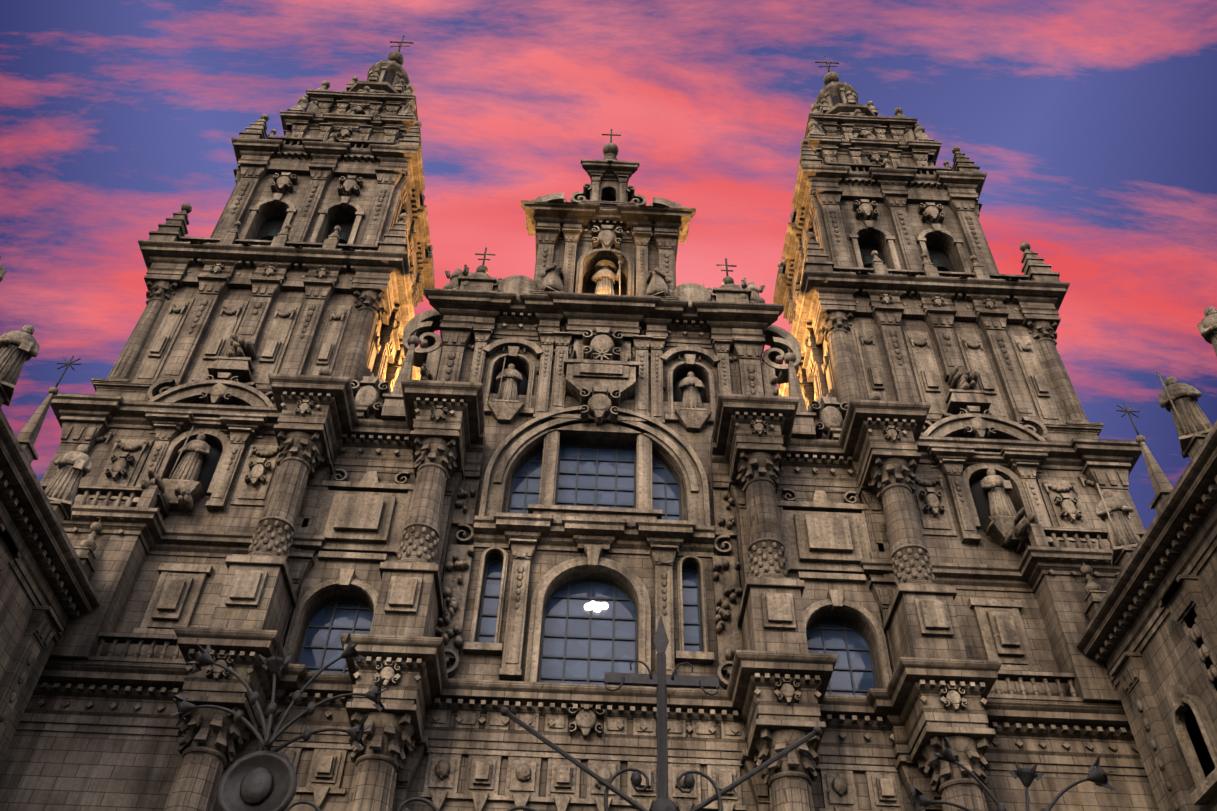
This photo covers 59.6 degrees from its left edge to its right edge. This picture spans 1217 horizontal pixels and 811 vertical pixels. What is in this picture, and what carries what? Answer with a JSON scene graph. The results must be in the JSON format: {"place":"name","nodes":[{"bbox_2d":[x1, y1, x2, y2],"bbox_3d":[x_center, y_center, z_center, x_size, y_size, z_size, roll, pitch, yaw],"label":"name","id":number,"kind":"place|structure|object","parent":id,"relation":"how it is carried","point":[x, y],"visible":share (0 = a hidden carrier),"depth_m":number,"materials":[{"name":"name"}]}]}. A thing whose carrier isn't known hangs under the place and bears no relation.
{"place":"outdoors","nodes":[
{"label":"outdoors","id":0,"kind":"place"},
{"bbox_2d":[0,0,1216,530],"label":"sky","id":1,"kind":"structure","parent":0,"point":[1091,125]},
{"label":"plaza ground","id":2,"kind":"structure","parent":0,"visible":0},
{"bbox_2d":[171,633,387,810],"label":"lamp bracket","id":3,"kind":"object","parent":2,"relation":"on","point":[265,779],"visible":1,"depth_m":4.71,"materials":[{"name":"metal"}]},
{"bbox_2d":[286,616,821,810],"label":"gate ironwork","id":4,"kind":"object","parent":2,"relation":"on","point":[661,680],"visible":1,"depth_m":4.76,"materials":[{"name":"metal"}]},
{"bbox_2d":[0,51,1216,810],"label":"wall","id":5,"kind":"structure","parent":2,"relation":"on","point":[80,755],"depth_m":37.48,"materials":[{"name":"stone"}]},
{"bbox_2d":[0,255,6,281],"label":"saint statue","id":6,"kind":"object","parent":5,"relation":"on","point":[3,271],"visible":1,"depth_m":29.18,"materials":[{"name":"stone"}]},
{"bbox_2d":[0,325,39,405],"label":"saint statue","id":7,"kind":"object","parent":5,"relation":"on","point":[18,348],"visible":0.98,"depth_m":30.47,"materials":[{"name":"stone"}]},
{"bbox_2d":[44,444,93,519],"bbox_3d":[-17.429,2.258,34.303,1.160,2.695,0.945,15,-46,-13],"label":"saint statue","id":8,"kind":"object","parent":5,"relation":"on","point":[74,467],"visible":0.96,"depth_m":34.05,"materials":[{"name":"stone"}]},
{"bbox_2d":[163,426,210,481],"bbox_3d":[-15.840,2.105,40.350,1.203,2.801,0.961,3,-45,-1],"label":"saint statue","id":9,"kind":"object","parent":5,"relation":"on","point":[195,453],"visible":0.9,"depth_m":40.13,"materials":[{"name":"stone"}]},
{"bbox_2d":[447,267,468,289],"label":"angel statue","id":10,"kind":"object","parent":5,"relation":"on","point":[461,274],"visible":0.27,"depth_m":50.41,"materials":[{"name":"stone"}]},
{"bbox_2d":[445,264,471,288],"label":"angel statue","id":11,"kind":"object","parent":5,"relation":"on","point":[453,278],"visible":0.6,"depth_m":50.35,"materials":[{"name":"stone"}]},
{"bbox_2d":[493,278,502,291],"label":"saint statue","id":12,"kind":"object","parent":5,"relation":"on","point":[495,286],"visible":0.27,"depth_m":49.47,"materials":[{"name":"stone"}]},
{"bbox_2d":[493,357,522,401],"bbox_3d":[-4.189,-0.826,44.616,1.139,2.651,0.910,3,-45,-1],"label":"saint statue","id":13,"kind":"object","parent":5,"relation":"on","point":[509,378],"visible":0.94,"depth_m":44.40,"materials":[{"name":"stone"}]},
{"bbox_2d":[540,263,563,290],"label":"kneeling statue","id":14,"kind":"object","parent":5,"relation":"on","point":[551,280],"visible":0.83,"depth_m":49.02,"materials":[{"name":"stone"}]},
{"bbox_2d":[297,444,876,694],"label":"cathedral window bars","id":15,"kind":"object","parent":5,"relation":"attached to","point":[613,638],"visible":0.73,"depth_m":37.37,"materials":[{"name":"black metal"}]},
{"bbox_2d":[299,447,874,694],"bbox_3d":[-0.574,5.727,39.123,19.500,11.500,0.050,3,-45,-1],"label":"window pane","id":16,"kind":"structure","parent":15,"relation":"in","point":[598,669],"depth_m":37.24,"materials":[{"name":"blue glass"}]},
{"bbox_2d":[584,601,608,612],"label":"light reflection","id":17,"kind":"object","parent":5,"relation":"attached to","point":[597,607],"visible":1,"depth_m":37.62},
{"bbox_2d":[55,35,1139,434],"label":"tower crosses","id":18,"kind":"object","parent":5,"relation":"on","point":[485,255],"visible":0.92,"depth_m":52.03,"materials":[{"name":"metal"}]},
{"bbox_2d":[592,255,621,294],"bbox_3d":[-0.104,-5.819,50.520,1.420,3.360,1.036,3,-45,-1],"label":"james statue","id":19,"kind":"object","parent":5,"relation":"on","point":[605,278],"visible":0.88,"depth_m":50.46,"materials":[{"name":"stone"}]},
{"bbox_2d":[0,60,1216,810],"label":"cathedral carving","id":20,"kind":"object","parent":5,"relation":"attached to","point":[600,376],"visible":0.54,"depth_m":39.72,"materials":[{"name":"stone"}]},
{"bbox_2d":[645,267,669,295],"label":"kneeling statue","id":21,"kind":"object","parent":5,"relation":"on","point":[656,280],"visible":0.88,"depth_m":49.06,"materials":[{"name":"stone"}]},
{"bbox_2d":[678,372,706,410],"bbox_3d":[3.504,-0.488,44.681,1.139,2.645,0.928,3,-45,-1],"label":"saint statue","id":22,"kind":"object","parent":5,"relation":"on","point":[691,386],"visible":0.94,"depth_m":44.42,"materials":[{"name":"stone"}]},
{"bbox_2d":[198,73,1213,776],"bbox_3d":[-0.113,-6.762,49.111,37.000,52.300,24.000,3,-45,-1],"label":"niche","id":23,"kind":"object","parent":5,"relation":"attached to","point":[212,461],"visible":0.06,"depth_m":45.53,"materials":[{"name":"black stone"}]},
{"bbox_2d":[260,229,949,271],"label":"tower bells","id":24,"kind":"object","parent":23,"relation":"attached to","point":[867,260],"visible":0.12,"depth_m":54.61,"materials":[{"name":"brown metal"}]},
{"bbox_2d":[703,284,715,301],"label":"saint statue","id":25,"kind":"object","parent":5,"relation":"on","point":[713,296],"visible":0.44,"depth_m":49.56,"materials":[{"name":"stone"}]},
{"bbox_2d":[738,277,764,302],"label":"angel statue","id":26,"kind":"object","parent":5,"relation":"on","point":[754,294],"visible":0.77,"depth_m":50.48,"materials":[{"name":"stone"}]},
{"bbox_2d":[981,468,1024,517],"bbox_3d":[14.928,3.470,40.636,1.203,2.795,0.980,3,-45,-1],"label":"saint statue","id":27,"kind":"object","parent":5,"relation":"on","point":[996,488],"visible":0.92,"depth_m":40.40,"materials":[{"name":"stone"}]},
{"bbox_2d":[1095,483,1140,564],"bbox_3d":[16.614,3.777,34.638,1.160,2.701,0.927,-10,-46,12],"label":"saint statue","id":28,"kind":"object","parent":5,"relation":"on","point":[1112,512],"visible":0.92,"depth_m":34.38,"materials":[{"name":"stone"}]},
{"bbox_2d":[1156,371,1212,457],"bbox_3d":[16.807,0.107,30.963,1.160,2.701,0.927,-19,-49,19],"label":"saint statue","id":29,"kind":"object","parent":5,"relation":"on","point":[1178,401],"visible":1,"depth_m":30.71,"materials":[{"name":"stone"}]},
{"bbox_2d":[1197,306,1216,355],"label":"saint statue","id":30,"kind":"object","parent":5,"relation":"on","point":[1207,326],"visible":1,"depth_m":29.32,"materials":[{"name":"stone"}]},
{"bbox_2d":[906,737,1114,810],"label":"lamp bracket","id":31,"kind":"object","parent":2,"relation":"on","point":[1097,775],"visible":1,"depth_m":4.70,"materials":[{"name":"metal"}]}
]}

